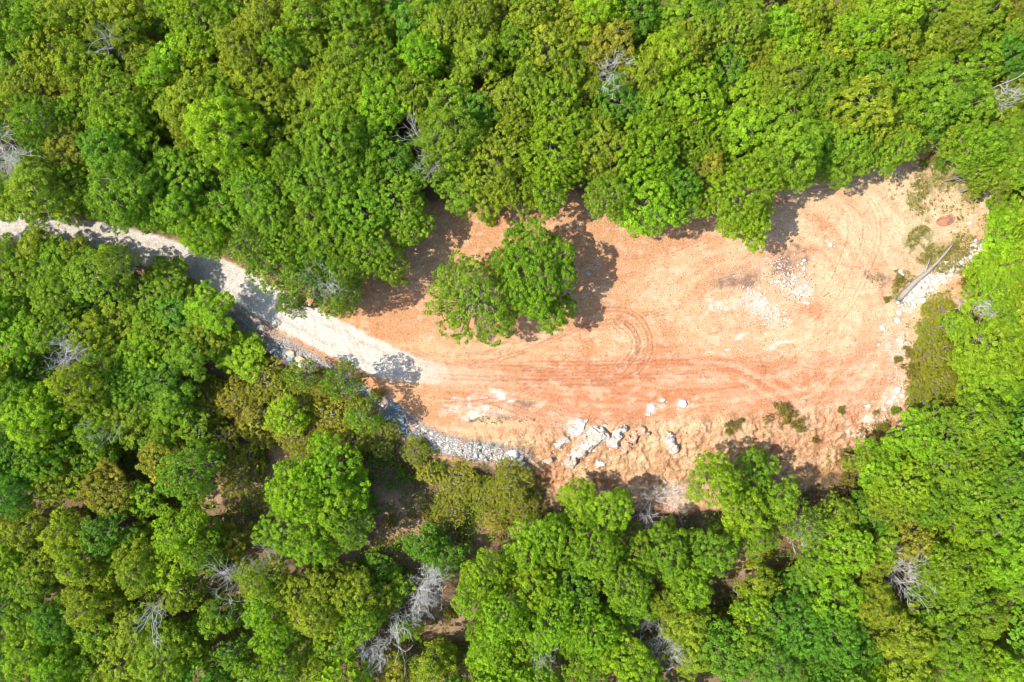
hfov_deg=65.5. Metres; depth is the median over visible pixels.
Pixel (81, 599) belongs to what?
broadleaf tree
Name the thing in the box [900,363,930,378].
shrub
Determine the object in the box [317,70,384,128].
broadleaf tree
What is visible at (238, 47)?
broadleaf tree
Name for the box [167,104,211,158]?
broadleaf tree
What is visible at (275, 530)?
broadleaf tree
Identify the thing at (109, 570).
broadleaf tree
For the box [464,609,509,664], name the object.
broadleaf tree
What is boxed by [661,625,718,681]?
broadleaf tree
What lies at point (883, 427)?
shrub
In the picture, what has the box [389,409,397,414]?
flat rock
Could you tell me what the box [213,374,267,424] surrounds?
broadleaf tree
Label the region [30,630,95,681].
broadleaf tree
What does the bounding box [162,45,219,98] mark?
broadleaf tree
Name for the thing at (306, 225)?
broadleaf tree
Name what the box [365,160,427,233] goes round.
broadleaf tree
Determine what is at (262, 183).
broadleaf tree
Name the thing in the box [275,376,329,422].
cedar tree
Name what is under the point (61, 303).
broadleaf tree
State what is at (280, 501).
broadleaf tree
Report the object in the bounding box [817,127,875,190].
broadleaf tree
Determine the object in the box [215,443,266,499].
cedar tree
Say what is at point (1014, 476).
broadleaf tree
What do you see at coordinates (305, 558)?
broadleaf tree
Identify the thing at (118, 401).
broadleaf tree
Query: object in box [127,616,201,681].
broadleaf tree
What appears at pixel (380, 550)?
undergrowth
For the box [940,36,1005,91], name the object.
broadleaf tree
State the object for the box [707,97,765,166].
broadleaf tree
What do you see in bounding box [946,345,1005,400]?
broadleaf tree
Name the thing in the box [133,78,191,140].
broadleaf tree
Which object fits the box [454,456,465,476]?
shrub
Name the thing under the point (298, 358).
boulder
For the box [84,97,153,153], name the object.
broadleaf tree
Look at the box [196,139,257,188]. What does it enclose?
broadleaf tree
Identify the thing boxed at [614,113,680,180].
broadleaf tree
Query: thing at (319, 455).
broadleaf tree
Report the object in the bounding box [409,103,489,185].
broadleaf tree
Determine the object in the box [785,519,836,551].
bare tree
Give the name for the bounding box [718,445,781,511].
broadleaf tree
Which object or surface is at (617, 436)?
limestone outcrop
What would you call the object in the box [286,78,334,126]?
broadleaf tree
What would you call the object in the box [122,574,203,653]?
bare tree
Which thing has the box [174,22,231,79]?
broadleaf tree
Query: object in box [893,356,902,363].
shrub
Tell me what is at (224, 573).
bare tree
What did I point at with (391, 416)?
flat rock
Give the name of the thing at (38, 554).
broadleaf tree
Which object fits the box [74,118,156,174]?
broadleaf tree
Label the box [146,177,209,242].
broadleaf tree
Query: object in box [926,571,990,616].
broadleaf tree
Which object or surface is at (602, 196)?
broadleaf tree
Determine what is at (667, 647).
bare tree
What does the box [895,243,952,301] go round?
fallen log
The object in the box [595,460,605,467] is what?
limestone outcrop
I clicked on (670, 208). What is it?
broadleaf tree
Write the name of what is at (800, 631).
broadleaf tree
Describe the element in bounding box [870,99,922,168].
broadleaf tree
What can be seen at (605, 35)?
broadleaf tree
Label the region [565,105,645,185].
broadleaf tree
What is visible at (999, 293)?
broadleaf tree
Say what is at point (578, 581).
broadleaf tree
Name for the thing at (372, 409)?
cedar tree
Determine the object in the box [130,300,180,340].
broadleaf tree
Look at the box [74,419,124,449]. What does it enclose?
bare tree
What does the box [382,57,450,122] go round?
broadleaf tree
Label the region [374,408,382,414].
boulder
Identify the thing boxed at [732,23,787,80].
broadleaf tree
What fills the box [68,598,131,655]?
broadleaf tree
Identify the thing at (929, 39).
broadleaf tree
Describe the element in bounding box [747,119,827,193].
broadleaf tree
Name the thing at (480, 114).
broadleaf tree
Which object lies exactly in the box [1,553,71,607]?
broadleaf tree
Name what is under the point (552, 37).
broadleaf tree
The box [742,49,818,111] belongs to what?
broadleaf tree
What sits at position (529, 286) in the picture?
broadleaf tree
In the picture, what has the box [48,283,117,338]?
broadleaf tree
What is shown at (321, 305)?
broadleaf tree
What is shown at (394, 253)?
broadleaf tree
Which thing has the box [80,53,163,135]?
broadleaf tree
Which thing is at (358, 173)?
broadleaf tree
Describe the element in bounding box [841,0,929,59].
broadleaf tree
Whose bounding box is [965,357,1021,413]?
broadleaf tree
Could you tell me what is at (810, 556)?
broadleaf tree
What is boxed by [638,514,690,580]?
broadleaf tree
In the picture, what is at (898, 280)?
shrub
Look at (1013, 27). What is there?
broadleaf tree
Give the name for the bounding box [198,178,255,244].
broadleaf tree
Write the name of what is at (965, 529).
broadleaf tree
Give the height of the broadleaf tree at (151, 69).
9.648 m
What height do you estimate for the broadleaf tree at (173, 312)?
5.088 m
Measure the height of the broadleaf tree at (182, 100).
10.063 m
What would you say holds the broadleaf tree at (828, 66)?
on the ground
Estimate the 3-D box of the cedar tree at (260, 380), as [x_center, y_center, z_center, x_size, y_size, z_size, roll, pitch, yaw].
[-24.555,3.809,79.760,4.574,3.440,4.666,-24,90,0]
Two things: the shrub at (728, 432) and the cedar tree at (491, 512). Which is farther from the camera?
the cedar tree at (491, 512)
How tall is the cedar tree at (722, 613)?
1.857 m
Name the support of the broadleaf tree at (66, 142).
on the ground
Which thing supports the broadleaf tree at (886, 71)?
on the ground
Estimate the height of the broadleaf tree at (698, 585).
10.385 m
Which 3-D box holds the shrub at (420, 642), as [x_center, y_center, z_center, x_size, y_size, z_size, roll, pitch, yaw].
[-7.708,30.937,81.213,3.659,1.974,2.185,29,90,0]
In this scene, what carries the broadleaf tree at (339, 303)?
on the ground
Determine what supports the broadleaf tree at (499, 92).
on the ground
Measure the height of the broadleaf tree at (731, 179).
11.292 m
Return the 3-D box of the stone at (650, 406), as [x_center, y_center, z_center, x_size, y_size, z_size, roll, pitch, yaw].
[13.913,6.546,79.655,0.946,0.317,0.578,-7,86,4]
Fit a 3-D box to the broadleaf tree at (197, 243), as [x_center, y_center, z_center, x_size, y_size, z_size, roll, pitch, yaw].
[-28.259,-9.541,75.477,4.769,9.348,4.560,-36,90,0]
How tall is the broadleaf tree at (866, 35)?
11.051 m
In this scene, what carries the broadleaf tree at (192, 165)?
on the ground
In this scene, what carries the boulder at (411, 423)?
on the ground
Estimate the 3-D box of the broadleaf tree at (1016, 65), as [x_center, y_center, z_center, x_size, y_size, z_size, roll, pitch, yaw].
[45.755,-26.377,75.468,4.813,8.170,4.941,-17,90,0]
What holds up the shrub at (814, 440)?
on the ground
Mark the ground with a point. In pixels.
(400, 348)
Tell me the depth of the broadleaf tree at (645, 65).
71.32 m
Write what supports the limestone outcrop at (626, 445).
on the ground
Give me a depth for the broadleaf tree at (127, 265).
72.37 m
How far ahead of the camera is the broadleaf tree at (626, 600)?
74.33 m
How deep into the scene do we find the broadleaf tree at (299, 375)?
74.74 m
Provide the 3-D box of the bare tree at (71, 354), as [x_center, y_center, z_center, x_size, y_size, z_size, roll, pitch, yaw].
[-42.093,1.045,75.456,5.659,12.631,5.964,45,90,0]
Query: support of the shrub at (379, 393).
on the ground
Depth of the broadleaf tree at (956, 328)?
75.67 m
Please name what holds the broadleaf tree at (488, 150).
on the ground
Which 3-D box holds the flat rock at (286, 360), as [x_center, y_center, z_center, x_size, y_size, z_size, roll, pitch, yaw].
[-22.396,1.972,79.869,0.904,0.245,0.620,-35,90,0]
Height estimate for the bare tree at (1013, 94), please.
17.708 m
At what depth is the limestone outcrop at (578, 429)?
79.47 m
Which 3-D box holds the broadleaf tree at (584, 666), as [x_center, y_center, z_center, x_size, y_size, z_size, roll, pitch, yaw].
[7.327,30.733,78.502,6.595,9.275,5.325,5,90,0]
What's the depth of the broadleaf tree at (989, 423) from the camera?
72.12 m
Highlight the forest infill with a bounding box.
[0,0,1023,681]
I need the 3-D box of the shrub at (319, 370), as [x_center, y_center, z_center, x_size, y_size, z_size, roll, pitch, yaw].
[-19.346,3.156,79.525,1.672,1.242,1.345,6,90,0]
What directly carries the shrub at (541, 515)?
on the ground
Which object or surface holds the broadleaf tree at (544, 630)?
on the ground
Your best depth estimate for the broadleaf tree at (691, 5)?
72.39 m
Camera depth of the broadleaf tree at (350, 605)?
74.50 m
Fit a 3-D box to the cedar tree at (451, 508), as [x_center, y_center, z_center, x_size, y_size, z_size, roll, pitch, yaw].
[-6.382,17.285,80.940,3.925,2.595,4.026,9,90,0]
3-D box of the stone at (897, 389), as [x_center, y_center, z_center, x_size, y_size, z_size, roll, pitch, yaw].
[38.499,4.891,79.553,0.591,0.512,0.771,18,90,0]
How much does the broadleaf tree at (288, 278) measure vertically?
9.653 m
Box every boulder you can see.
[285,350,294,357]
[295,356,305,362]
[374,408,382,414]
[407,420,417,426]
[508,449,518,460]
[544,457,552,463]
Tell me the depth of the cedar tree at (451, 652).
80.86 m
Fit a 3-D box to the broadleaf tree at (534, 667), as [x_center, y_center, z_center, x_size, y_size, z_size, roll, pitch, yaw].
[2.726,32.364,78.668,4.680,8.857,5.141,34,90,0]
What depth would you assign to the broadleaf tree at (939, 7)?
72.78 m
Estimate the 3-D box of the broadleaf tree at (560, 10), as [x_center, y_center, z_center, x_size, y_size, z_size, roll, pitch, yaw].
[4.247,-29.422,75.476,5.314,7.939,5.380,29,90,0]
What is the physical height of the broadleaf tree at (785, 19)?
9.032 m
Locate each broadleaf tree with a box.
[0,0,31,36]
[0,35,50,98]
[0,49,63,104]
[0,155,79,229]
[0,249,46,299]
[0,287,47,341]
[0,310,56,369]
[0,349,57,394]
[0,374,47,427]
[0,378,78,454]
[0,443,45,495]
[0,464,37,521]
[0,498,61,552]
[0,529,42,587]
[0,625,73,681]
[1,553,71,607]
[5,139,78,186]
[8,90,77,154]
[11,439,73,487]
[18,22,85,91]
[18,541,91,590]
[22,403,87,468]
[24,303,87,356]
[26,239,87,298]
[26,267,89,321]
[26,462,84,507]
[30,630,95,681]
[31,0,99,43]
[35,503,106,560]
[39,115,100,177]
[46,362,110,415]
[47,29,125,90]
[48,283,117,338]
[56,53,131,109]
[60,574,132,632]
[61,243,132,305]
[67,340,142,408]
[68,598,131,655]
[69,374,132,426]
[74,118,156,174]
[75,458,136,517]
[77,496,138,565]
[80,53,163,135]
[83,145,172,235]
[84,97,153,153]
[87,295,139,347]
[87,631,148,681]
[90,243,149,284]
[91,560,137,599]
[93,395,152,450]
[94,0,160,43]
[100,351,161,422]
[104,593,165,658]
[109,535,167,599]
[113,325,171,377]
[117,263,173,315]
[126,354,192,416]
[127,313,193,358]
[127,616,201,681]
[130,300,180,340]
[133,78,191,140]
[135,51,192,100]
[141,535,206,592]
[143,139,231,222]
[145,376,201,429]
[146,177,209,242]
[146,289,201,338]
[149,33,194,78]
[150,500,223,559]
[154,436,225,505]
[157,72,228,144]
[160,0,239,52]
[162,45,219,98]
[162,329,216,382]
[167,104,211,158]
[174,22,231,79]
[175,207,225,260]
[180,91,276,174]
[182,279,237,339]
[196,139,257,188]
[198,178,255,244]
[213,323,266,382]
[214,17,274,84]
[214,46,276,114]
[219,221,290,276]
[226,155,290,223]
[228,65,309,145]
[229,549,289,606]
[237,0,297,46]
[240,576,291,629]
[241,184,302,253]
[244,250,292,295]
[248,601,300,660]
[251,488,327,558]
[255,110,302,158]
[256,213,306,264]
[263,393,313,435]
[264,456,337,525]
[268,43,330,109]
[273,563,327,617]
[274,196,340,251]
[274,289,316,318]
[276,254,329,310]
[278,0,337,52]
[279,358,322,393]
[280,139,361,222]
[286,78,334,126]
[287,430,363,508]
[288,587,341,641]
[289,24,339,72]
[290,238,349,293]
[291,512,343,566]
[293,104,387,190]
[295,212,359,273]
[299,553,358,620]
[302,609,360,669]
[305,477,369,538]
[310,279,346,318]
[313,69,363,117]
[315,137,388,206]
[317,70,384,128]
[318,358,368,403]
[321,172,394,248]
[322,27,379,84]
[324,274,366,317]
[327,562,380,621]
[330,462,370,518]
[330,502,375,553]
[339,220,392,276]
[342,104,418,182]
[342,393,385,435]
[349,0,396,62]
[353,574,402,626]
[356,69,414,133]
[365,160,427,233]
[369,136,426,192]
[371,245,409,287]
[375,0,428,53]
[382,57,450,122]
[395,28,441,86]
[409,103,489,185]
[412,67,486,133]
[423,24,478,83]
[423,249,522,346]
[425,533,471,579]
[427,153,494,218]
[447,0,498,42]
[448,91,501,150]
[449,21,505,87]
[450,571,499,619]
[459,121,532,209]
[460,546,512,607]
[463,639,525,681]
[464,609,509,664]
[476,581,534,650]
[477,78,534,134]
[484,154,542,217]
[490,215,578,335]
[500,512,547,575]
[502,59,562,132]
[508,553,557,611]
[510,648,561,681]
[516,116,588,197]
[518,512,568,566]
[519,76,582,149]
[519,577,575,655]
[522,16,577,76]
[527,0,582,53]
[542,513,590,572]
[544,47,594,110]
[545,561,599,613]
[554,632,620,681]
[556,476,599,524]
[559,597,624,667]
[564,0,628,47]
[564,521,624,578]
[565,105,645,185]
[576,71,646,134]
[578,486,634,541]
[581,170,632,224]
[582,17,639,78]
[593,554,654,615]
[596,623,651,678]
[601,0,670,49]
[605,575,659,633]
[606,167,689,237]
[610,641,663,681]
[613,36,682,103]
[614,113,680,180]
[618,147,681,206]
[635,75,690,136]
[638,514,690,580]
[639,22,696,88]
[646,167,699,224]
[649,583,694,625]
[654,0,719,44]
[654,19,713,75]
[657,97,725,156]
[657,550,714,612]
[657,594,710,647]
[660,61,723,136]
[661,536,709,584]
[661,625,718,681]
[678,7,725,65]
[684,39,754,112]
[686,450,747,512]
[687,522,739,577]
[691,614,756,681]
[699,154,783,240]
[702,69,777,135]
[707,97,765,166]
[714,0,771,55]
[716,191,775,253]
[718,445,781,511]
[721,479,771,540]
[726,510,781,561]
[727,580,772,625]
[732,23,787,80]
[740,83,820,166]
[741,592,799,654]
[741,621,805,681]
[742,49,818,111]
[744,157,790,192]
[746,2,809,60]
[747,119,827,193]
[749,474,800,525]
[757,25,819,76]
[770,592,829,659]
[771,565,831,615]
[772,497,827,550]
[785,74,848,135]
[786,47,862,121]
[786,632,848,681]
[795,530,850,587]
[801,566,869,635]
[802,599,869,668]
[804,103,883,183]
[811,491,864,544]
[815,517,874,577]
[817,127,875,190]
[820,72,901,152]
[825,10,889,64]
[831,627,887,681]
[836,563,899,633]
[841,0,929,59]
[842,529,896,584]
[843,38,914,113]
[848,436,904,490]
[856,452,939,513]
[859,16,928,75]
[859,71,919,133]
[866,635,931,681]
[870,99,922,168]
[876,598,939,668]
[877,407,941,461]
[886,464,966,532]
[892,56,975,134]
[895,83,960,140]
[896,21,960,71]
[903,399,975,463]
[905,0,968,48]
[909,523,998,603]
[909,601,980,668]
[912,580,971,632]
[914,438,973,499]
[914,492,993,555]
[922,628,984,681]
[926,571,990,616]
[927,76,997,138]
[936,0,1012,41]
[936,122,1011,176]
[936,310,969,340]
[937,462,1007,527]
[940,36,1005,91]
[943,389,1011,447]
[943,581,1008,640]
[945,295,1023,386]
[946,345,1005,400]
[954,92,1022,149]
[954,407,1023,469]
[954,520,1023,589]
[955,437,1014,490]
[958,261,1023,311]
[963,239,1023,292]
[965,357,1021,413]
[967,437,1023,499]
[975,9,1023,60]
[975,485,1023,548]
[977,204,1023,266]
[978,111,1023,164]
[980,30,1023,81]
[980,644,1023,681]
[990,546,1023,608]
[992,385,1023,433]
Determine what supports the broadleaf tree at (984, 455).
on the ground
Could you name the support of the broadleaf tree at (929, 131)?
on the ground
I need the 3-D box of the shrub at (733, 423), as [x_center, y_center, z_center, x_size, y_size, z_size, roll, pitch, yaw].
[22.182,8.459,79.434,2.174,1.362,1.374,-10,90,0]
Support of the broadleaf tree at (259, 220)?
on the ground
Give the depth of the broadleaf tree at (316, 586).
74.72 m
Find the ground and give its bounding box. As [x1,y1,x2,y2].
[0,0,1023,681]
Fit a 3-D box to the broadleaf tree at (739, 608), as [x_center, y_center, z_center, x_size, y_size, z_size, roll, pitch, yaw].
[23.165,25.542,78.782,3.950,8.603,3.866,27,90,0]
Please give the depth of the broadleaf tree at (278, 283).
73.34 m
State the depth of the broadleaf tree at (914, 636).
75.20 m
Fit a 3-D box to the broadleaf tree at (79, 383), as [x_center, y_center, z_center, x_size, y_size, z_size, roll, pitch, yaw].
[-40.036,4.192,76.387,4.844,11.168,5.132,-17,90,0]
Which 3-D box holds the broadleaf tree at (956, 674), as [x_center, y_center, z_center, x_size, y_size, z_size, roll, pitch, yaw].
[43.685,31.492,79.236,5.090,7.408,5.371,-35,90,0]
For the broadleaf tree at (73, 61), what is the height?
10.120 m
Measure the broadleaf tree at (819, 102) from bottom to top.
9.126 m
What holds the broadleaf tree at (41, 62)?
on the ground
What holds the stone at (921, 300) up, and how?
on the ground
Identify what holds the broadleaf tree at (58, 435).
on the ground
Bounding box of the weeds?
[368,149,988,650]
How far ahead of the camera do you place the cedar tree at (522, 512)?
80.51 m
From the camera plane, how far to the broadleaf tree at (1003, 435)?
73.56 m
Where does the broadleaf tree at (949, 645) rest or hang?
on the ground
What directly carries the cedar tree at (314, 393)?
on the ground
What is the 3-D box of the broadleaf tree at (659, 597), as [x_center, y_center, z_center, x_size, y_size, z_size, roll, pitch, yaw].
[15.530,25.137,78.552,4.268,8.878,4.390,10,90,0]
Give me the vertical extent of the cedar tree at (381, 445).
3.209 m
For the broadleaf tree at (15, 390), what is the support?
on the ground
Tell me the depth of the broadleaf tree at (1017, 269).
74.89 m
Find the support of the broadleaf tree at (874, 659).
on the ground
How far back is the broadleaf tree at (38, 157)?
74.07 m
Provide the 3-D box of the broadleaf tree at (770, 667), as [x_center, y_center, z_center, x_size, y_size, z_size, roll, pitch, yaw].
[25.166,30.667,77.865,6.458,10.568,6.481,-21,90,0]
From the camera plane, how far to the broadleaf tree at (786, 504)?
75.27 m
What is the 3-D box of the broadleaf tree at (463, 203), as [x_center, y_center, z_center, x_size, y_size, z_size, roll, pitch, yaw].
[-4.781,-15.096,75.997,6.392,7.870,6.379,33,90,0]
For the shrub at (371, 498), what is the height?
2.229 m
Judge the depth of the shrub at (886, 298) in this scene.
79.20 m
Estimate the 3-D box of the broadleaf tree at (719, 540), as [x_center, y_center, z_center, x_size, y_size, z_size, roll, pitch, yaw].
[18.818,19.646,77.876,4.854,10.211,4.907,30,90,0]
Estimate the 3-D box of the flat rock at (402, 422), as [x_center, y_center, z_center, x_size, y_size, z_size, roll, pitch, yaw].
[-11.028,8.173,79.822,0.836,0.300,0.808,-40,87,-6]
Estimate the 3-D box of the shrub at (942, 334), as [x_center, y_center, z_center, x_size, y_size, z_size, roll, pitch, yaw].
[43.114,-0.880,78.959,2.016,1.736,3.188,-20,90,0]
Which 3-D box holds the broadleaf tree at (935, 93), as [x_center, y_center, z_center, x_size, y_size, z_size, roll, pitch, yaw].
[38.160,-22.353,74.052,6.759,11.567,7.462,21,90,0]
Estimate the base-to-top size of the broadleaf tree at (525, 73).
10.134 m
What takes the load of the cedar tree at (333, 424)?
on the ground
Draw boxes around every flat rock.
[284,357,292,362]
[388,414,396,420]
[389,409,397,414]
[390,402,401,411]
[396,412,404,420]
[398,419,405,425]
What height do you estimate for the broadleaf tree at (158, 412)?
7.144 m
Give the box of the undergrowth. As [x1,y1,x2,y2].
[0,0,1023,681]
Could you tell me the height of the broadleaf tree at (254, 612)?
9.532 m
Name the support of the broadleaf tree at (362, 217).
on the ground
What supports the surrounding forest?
on the ground
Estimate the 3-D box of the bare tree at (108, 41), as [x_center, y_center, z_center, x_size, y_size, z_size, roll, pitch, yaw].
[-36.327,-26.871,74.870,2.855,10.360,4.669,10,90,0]
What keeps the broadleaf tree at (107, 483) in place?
on the ground
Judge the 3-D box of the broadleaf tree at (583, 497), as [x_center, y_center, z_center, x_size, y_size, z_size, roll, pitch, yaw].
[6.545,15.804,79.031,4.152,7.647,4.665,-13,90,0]
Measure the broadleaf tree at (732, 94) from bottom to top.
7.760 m
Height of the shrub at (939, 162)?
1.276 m
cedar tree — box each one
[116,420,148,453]
[150,127,177,153]
[178,360,216,398]
[187,375,227,427]
[196,412,242,463]
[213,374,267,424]
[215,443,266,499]
[232,395,283,452]
[244,355,287,405]
[266,366,304,410]
[273,420,321,459]
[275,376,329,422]
[301,379,333,405]
[308,394,361,441]
[331,420,372,459]
[342,396,379,433]
[360,414,401,460]
[399,435,432,466]
[415,456,447,485]
[423,634,459,672]
[430,491,469,529]
[436,456,480,505]
[458,473,497,513]
[475,500,510,534]
[488,456,534,507]
[500,484,541,522]
[711,604,733,625]
[903,360,964,404]
[903,383,937,412]
[909,331,962,387]
[913,318,941,345]
[920,291,958,329]
[922,382,973,428]
[962,262,983,286]
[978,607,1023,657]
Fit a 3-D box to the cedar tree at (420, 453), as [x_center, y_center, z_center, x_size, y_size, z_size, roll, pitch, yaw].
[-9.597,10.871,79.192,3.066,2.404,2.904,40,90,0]
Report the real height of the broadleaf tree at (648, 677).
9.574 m
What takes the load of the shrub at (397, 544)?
on the ground
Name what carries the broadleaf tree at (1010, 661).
on the ground
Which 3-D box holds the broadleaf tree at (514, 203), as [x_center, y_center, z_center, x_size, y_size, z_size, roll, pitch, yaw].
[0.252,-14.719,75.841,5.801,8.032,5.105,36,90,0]
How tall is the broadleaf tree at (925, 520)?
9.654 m
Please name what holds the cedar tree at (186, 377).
on the ground
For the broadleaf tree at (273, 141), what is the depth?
73.21 m
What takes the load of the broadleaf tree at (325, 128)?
on the ground
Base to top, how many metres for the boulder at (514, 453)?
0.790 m
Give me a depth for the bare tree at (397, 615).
75.91 m
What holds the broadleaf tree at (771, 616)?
on the ground
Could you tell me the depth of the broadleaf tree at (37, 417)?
73.48 m
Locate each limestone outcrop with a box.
[554,435,570,449]
[564,425,610,468]
[569,418,587,440]
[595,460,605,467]
[606,424,627,448]
[618,438,632,455]
[627,425,649,444]
[661,431,678,454]
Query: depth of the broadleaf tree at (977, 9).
71.68 m
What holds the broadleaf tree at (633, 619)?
on the ground
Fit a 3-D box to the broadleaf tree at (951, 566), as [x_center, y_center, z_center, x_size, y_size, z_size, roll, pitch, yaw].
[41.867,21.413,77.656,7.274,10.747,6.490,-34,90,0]
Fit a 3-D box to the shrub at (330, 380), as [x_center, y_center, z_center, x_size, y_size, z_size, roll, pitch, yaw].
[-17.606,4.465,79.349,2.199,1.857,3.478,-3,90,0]
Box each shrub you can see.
[310,366,324,378]
[324,369,343,400]
[330,389,368,412]
[365,489,381,513]
[370,387,386,403]
[383,514,397,529]
[385,466,416,489]
[389,541,400,552]
[418,438,428,448]
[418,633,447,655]
[421,508,435,528]
[432,449,446,473]
[439,524,471,544]
[443,606,456,624]
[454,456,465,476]
[483,217,495,226]
[495,517,514,542]
[523,484,538,502]
[533,509,547,519]
[723,418,744,432]
[724,429,732,436]
[743,550,775,574]
[761,401,797,424]
[783,418,805,432]
[812,436,819,443]
[837,406,844,415]
[838,471,856,486]
[839,448,854,458]
[872,409,889,438]
[883,296,890,302]
[890,406,900,414]
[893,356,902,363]
[894,269,903,286]
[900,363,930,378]
[902,345,919,357]
[922,155,948,173]
[934,320,953,345]
[960,272,976,290]
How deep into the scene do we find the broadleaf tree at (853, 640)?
73.71 m
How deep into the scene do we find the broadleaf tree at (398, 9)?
73.61 m
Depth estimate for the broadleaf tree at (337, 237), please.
73.07 m
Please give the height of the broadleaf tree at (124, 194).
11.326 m
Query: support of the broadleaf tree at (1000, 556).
on the ground
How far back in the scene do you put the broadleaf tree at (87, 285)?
73.93 m
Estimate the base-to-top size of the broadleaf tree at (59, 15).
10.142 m
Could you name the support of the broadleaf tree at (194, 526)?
on the ground
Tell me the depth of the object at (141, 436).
79.91 m
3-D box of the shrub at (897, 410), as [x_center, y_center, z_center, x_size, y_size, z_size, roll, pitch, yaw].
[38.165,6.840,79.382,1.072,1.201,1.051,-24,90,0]
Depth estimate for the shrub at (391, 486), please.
80.55 m
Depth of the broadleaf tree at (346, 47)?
71.44 m
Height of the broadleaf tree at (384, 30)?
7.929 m
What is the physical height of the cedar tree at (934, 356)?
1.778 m
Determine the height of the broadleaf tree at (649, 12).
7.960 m
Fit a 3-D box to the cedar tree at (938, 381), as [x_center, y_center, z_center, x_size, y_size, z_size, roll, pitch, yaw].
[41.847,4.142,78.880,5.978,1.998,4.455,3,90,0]
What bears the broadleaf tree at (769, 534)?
on the ground
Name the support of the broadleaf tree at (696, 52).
on the ground
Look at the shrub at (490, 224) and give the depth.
78.96 m
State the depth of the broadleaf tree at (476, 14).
71.44 m
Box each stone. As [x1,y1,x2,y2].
[647,404,655,408]
[677,400,686,407]
[894,386,900,393]
[918,297,926,303]
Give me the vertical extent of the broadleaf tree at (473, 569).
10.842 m
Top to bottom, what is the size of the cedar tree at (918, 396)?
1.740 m
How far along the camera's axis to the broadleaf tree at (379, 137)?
72.56 m
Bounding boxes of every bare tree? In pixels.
[0,120,42,191]
[40,320,96,373]
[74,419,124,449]
[88,20,132,65]
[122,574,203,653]
[198,553,268,625]
[246,538,291,572]
[302,262,359,311]
[327,629,398,680]
[385,602,414,676]
[398,105,450,178]
[402,563,454,627]
[518,624,557,680]
[593,46,634,99]
[626,475,691,536]
[638,614,687,660]
[651,626,692,672]
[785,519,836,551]
[882,542,935,587]
[885,563,945,613]
[949,296,1001,319]
[983,73,1023,116]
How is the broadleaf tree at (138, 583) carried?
on the ground
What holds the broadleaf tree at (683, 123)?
on the ground
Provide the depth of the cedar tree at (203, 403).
79.24 m
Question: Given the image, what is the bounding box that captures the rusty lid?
[936,215,954,226]
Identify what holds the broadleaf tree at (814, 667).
on the ground
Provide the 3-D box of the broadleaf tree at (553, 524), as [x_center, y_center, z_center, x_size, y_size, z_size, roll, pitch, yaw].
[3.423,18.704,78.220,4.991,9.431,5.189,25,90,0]
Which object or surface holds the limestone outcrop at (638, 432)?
on the ground
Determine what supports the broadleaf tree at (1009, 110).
on the ground
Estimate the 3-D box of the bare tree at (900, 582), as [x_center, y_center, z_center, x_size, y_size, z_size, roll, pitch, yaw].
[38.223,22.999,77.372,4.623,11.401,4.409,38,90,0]
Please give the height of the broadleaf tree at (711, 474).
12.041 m
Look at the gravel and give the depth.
79.66 m
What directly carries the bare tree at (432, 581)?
on the ground
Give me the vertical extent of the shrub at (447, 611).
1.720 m
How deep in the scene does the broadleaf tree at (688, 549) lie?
76.73 m
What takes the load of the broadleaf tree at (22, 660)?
on the ground
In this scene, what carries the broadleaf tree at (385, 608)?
on the ground
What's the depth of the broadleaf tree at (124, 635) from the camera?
74.69 m
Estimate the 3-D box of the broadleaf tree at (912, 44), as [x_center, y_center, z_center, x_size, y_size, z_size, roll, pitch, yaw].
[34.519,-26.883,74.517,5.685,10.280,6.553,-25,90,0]
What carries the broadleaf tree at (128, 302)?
on the ground
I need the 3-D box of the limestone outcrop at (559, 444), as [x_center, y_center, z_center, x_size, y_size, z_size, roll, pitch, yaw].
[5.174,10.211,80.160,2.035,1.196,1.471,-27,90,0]
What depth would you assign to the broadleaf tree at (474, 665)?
76.19 m
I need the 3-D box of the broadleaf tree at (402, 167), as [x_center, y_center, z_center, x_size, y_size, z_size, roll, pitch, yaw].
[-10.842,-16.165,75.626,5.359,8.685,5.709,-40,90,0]
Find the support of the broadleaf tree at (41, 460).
on the ground
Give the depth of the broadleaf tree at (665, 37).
70.48 m
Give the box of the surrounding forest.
[0,0,1023,681]
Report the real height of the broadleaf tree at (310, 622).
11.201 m
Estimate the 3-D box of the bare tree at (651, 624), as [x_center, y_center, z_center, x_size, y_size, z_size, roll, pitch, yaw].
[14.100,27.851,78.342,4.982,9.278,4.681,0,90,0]
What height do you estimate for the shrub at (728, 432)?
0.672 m
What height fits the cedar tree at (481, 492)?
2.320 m
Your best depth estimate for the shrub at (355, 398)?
78.78 m
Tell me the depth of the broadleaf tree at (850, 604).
74.70 m
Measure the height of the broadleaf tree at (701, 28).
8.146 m
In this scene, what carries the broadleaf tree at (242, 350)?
on the ground
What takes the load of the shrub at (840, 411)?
on the ground
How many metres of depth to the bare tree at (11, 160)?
71.88 m
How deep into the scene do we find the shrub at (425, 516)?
80.61 m
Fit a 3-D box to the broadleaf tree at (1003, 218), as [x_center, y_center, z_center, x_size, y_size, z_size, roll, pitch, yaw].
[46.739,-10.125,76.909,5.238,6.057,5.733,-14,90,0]
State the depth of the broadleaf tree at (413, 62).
71.12 m
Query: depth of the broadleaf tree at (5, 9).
73.19 m
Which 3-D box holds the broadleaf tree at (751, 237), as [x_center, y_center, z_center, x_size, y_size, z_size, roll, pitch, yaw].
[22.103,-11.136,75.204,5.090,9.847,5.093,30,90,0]
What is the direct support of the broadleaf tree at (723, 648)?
on the ground
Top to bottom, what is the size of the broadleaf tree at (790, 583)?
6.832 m
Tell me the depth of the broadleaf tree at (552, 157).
70.97 m
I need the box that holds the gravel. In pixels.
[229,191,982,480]
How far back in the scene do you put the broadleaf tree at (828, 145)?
71.92 m
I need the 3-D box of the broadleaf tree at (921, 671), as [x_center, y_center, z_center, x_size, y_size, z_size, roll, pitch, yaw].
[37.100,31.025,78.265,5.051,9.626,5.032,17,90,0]

